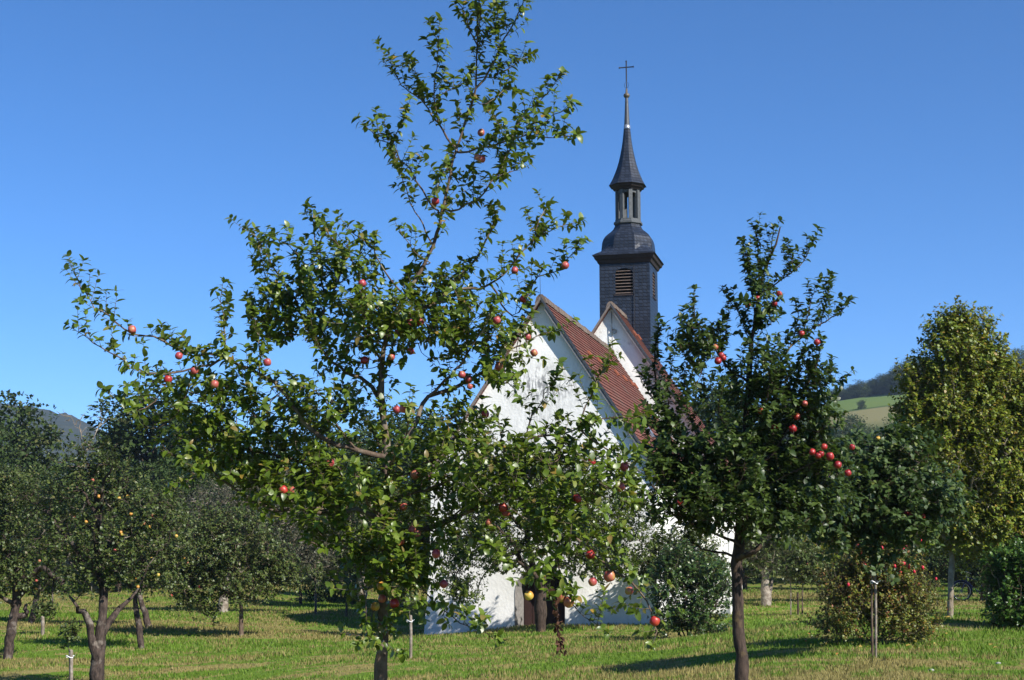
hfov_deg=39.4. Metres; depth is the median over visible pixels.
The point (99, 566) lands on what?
old apple tree
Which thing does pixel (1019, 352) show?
hillside tree
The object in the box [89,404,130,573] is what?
woodland tree
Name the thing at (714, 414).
woodland tree
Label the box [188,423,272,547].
woodland tree
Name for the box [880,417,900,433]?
hillside tree
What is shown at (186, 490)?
woodland tree
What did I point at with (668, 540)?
shrub
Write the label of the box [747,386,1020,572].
field hill
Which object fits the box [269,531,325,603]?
fruit tree
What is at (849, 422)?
hillside tree
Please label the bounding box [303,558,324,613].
sapling
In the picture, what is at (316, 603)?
stake
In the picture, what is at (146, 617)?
old apple tree
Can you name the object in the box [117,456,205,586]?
woodland tree
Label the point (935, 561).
fruit tree
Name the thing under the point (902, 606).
rose bush
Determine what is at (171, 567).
old apple tree
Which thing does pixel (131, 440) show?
woodland tree
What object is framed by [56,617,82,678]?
sapling
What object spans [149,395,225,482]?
woodland tree
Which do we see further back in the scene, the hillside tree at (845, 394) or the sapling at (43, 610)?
the hillside tree at (845, 394)
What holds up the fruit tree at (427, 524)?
on the ground at (756, 585)
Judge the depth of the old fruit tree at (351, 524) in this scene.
61.89 m
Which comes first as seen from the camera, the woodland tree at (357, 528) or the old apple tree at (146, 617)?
the old apple tree at (146, 617)
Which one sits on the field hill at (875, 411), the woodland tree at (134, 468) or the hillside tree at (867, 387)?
the hillside tree at (867, 387)
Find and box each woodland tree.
[0,389,85,489]
[0,420,37,513]
[0,486,26,585]
[5,469,91,587]
[43,462,127,584]
[48,459,178,593]
[75,366,236,579]
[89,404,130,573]
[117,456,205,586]
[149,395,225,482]
[154,462,251,588]
[185,472,266,578]
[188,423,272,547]
[237,488,321,582]
[246,441,308,579]
[283,412,343,478]
[285,500,363,584]
[312,405,434,489]
[326,426,391,579]
[329,473,400,580]
[389,404,443,532]
[390,479,430,576]
[673,370,788,572]
[692,381,765,456]
[731,463,772,582]
[742,483,784,589]
[750,446,801,583]
[896,535,946,587]
[909,542,964,586]
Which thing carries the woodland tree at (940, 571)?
on the ground at (756, 585)
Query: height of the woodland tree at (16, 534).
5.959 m
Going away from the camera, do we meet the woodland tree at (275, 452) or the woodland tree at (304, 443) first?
the woodland tree at (275, 452)
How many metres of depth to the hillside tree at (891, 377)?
512.73 m
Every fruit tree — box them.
[0,502,93,623]
[176,458,343,611]
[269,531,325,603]
[292,488,399,608]
[362,492,430,608]
[742,522,820,605]
[769,538,814,614]
[780,540,839,614]
[789,529,857,599]
[914,543,989,596]
[932,535,1002,601]
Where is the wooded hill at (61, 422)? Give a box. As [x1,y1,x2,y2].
[0,403,147,525]
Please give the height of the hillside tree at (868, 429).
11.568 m
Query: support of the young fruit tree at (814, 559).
on the ground at (756, 585)
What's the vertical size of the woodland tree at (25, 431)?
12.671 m
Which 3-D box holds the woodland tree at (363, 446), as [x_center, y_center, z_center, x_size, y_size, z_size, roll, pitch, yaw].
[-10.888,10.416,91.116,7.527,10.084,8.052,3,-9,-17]
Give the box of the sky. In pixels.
[0,0,1023,476]
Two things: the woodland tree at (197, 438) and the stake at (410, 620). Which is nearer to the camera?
the stake at (410, 620)
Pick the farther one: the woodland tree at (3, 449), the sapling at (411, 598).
the woodland tree at (3, 449)
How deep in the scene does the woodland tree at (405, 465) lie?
93.39 m
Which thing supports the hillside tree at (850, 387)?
on the field hill at (875, 411)
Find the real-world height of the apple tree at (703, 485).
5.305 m
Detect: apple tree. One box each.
[0,408,193,679]
[0,458,69,658]
[60,0,687,679]
[80,496,197,627]
[90,489,205,648]
[154,494,307,635]
[632,212,868,679]
[791,412,977,656]
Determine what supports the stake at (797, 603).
on the ground at (756, 585)
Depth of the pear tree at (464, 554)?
37.74 m
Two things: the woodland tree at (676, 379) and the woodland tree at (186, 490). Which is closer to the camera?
the woodland tree at (186, 490)
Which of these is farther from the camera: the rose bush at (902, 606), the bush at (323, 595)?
the bush at (323, 595)
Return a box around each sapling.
[30,596,58,619]
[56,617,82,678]
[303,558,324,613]
[333,573,361,616]
[402,589,418,615]
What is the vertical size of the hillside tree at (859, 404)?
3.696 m
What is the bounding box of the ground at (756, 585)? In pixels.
[0,571,1023,679]
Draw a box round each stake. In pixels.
[41,616,44,635]
[66,650,74,679]
[314,593,316,614]
[406,615,414,656]
[797,592,798,614]
[870,575,880,657]
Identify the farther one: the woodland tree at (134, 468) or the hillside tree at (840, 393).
the hillside tree at (840, 393)
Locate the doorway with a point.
(524, 609)
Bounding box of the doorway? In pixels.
[515,567,564,625]
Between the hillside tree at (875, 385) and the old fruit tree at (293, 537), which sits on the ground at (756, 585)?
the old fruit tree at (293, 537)
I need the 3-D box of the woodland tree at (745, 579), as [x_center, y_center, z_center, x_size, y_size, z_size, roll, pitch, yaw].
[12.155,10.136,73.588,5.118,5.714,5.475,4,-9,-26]
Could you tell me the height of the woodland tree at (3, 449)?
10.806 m
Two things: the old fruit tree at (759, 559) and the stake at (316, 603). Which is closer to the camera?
the stake at (316, 603)
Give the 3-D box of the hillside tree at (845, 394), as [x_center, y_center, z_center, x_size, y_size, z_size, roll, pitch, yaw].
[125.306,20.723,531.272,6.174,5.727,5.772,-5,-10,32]
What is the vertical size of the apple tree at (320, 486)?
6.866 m
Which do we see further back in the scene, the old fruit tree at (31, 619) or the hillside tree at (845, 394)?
the hillside tree at (845, 394)
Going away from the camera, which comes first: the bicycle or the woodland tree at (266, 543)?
the bicycle
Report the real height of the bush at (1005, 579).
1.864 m
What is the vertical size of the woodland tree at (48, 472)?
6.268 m
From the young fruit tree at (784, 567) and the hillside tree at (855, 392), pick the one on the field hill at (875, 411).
the hillside tree at (855, 392)
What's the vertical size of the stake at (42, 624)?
0.628 m
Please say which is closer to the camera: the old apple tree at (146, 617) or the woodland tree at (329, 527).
the old apple tree at (146, 617)
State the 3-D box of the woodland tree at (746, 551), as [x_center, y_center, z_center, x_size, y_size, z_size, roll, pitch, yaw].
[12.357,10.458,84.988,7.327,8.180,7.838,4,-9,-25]
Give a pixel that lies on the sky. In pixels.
(131, 131)
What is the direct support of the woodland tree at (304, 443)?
on the ground at (756, 585)
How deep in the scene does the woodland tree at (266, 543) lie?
76.90 m
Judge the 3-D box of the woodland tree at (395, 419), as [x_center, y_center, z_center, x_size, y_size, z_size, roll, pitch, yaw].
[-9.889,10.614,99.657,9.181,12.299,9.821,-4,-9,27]
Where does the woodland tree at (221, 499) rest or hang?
on the ground at (756, 585)
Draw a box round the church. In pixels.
[424,61,735,634]
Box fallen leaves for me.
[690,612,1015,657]
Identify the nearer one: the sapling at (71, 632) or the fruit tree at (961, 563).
the sapling at (71, 632)
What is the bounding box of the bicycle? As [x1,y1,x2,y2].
[954,572,992,600]
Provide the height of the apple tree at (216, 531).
3.928 m
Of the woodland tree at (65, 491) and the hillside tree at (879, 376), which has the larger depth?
the hillside tree at (879, 376)
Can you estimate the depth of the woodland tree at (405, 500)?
75.32 m
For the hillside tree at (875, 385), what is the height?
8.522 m
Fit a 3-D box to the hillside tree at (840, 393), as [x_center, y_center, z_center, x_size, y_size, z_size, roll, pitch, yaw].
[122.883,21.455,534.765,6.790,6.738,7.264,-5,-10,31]
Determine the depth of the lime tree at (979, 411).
26.61 m
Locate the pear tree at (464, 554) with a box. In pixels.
[427,423,668,631]
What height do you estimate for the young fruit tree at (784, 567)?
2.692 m
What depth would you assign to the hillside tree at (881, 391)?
526.06 m
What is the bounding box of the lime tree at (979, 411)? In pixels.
[884,295,1023,616]
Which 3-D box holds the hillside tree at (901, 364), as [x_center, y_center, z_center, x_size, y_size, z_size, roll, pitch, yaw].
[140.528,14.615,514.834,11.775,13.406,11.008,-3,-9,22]
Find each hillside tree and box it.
[830,413,867,443]
[832,388,844,400]
[841,388,851,399]
[844,384,859,399]
[846,424,877,439]
[848,385,867,398]
[852,379,871,396]
[856,399,866,409]
[864,377,881,395]
[870,374,887,395]
[875,375,890,393]
[878,364,905,395]
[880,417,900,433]
[885,361,908,394]
[1007,348,1023,375]
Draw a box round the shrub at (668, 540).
[631,522,730,595]
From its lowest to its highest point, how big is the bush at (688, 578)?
2.403 m
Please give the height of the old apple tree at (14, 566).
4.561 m
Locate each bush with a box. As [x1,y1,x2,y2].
[298,570,372,602]
[641,538,731,637]
[797,538,951,644]
[972,533,1023,629]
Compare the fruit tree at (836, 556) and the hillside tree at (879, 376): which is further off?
the hillside tree at (879, 376)
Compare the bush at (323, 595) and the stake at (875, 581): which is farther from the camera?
the bush at (323, 595)
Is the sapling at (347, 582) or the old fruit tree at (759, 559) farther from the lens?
the old fruit tree at (759, 559)
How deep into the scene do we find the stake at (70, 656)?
23.46 m
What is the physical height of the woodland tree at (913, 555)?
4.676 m
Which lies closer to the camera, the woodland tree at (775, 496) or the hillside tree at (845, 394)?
the woodland tree at (775, 496)
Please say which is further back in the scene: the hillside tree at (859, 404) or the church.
the hillside tree at (859, 404)
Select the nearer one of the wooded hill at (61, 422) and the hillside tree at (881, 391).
the hillside tree at (881, 391)
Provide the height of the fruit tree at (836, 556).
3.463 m

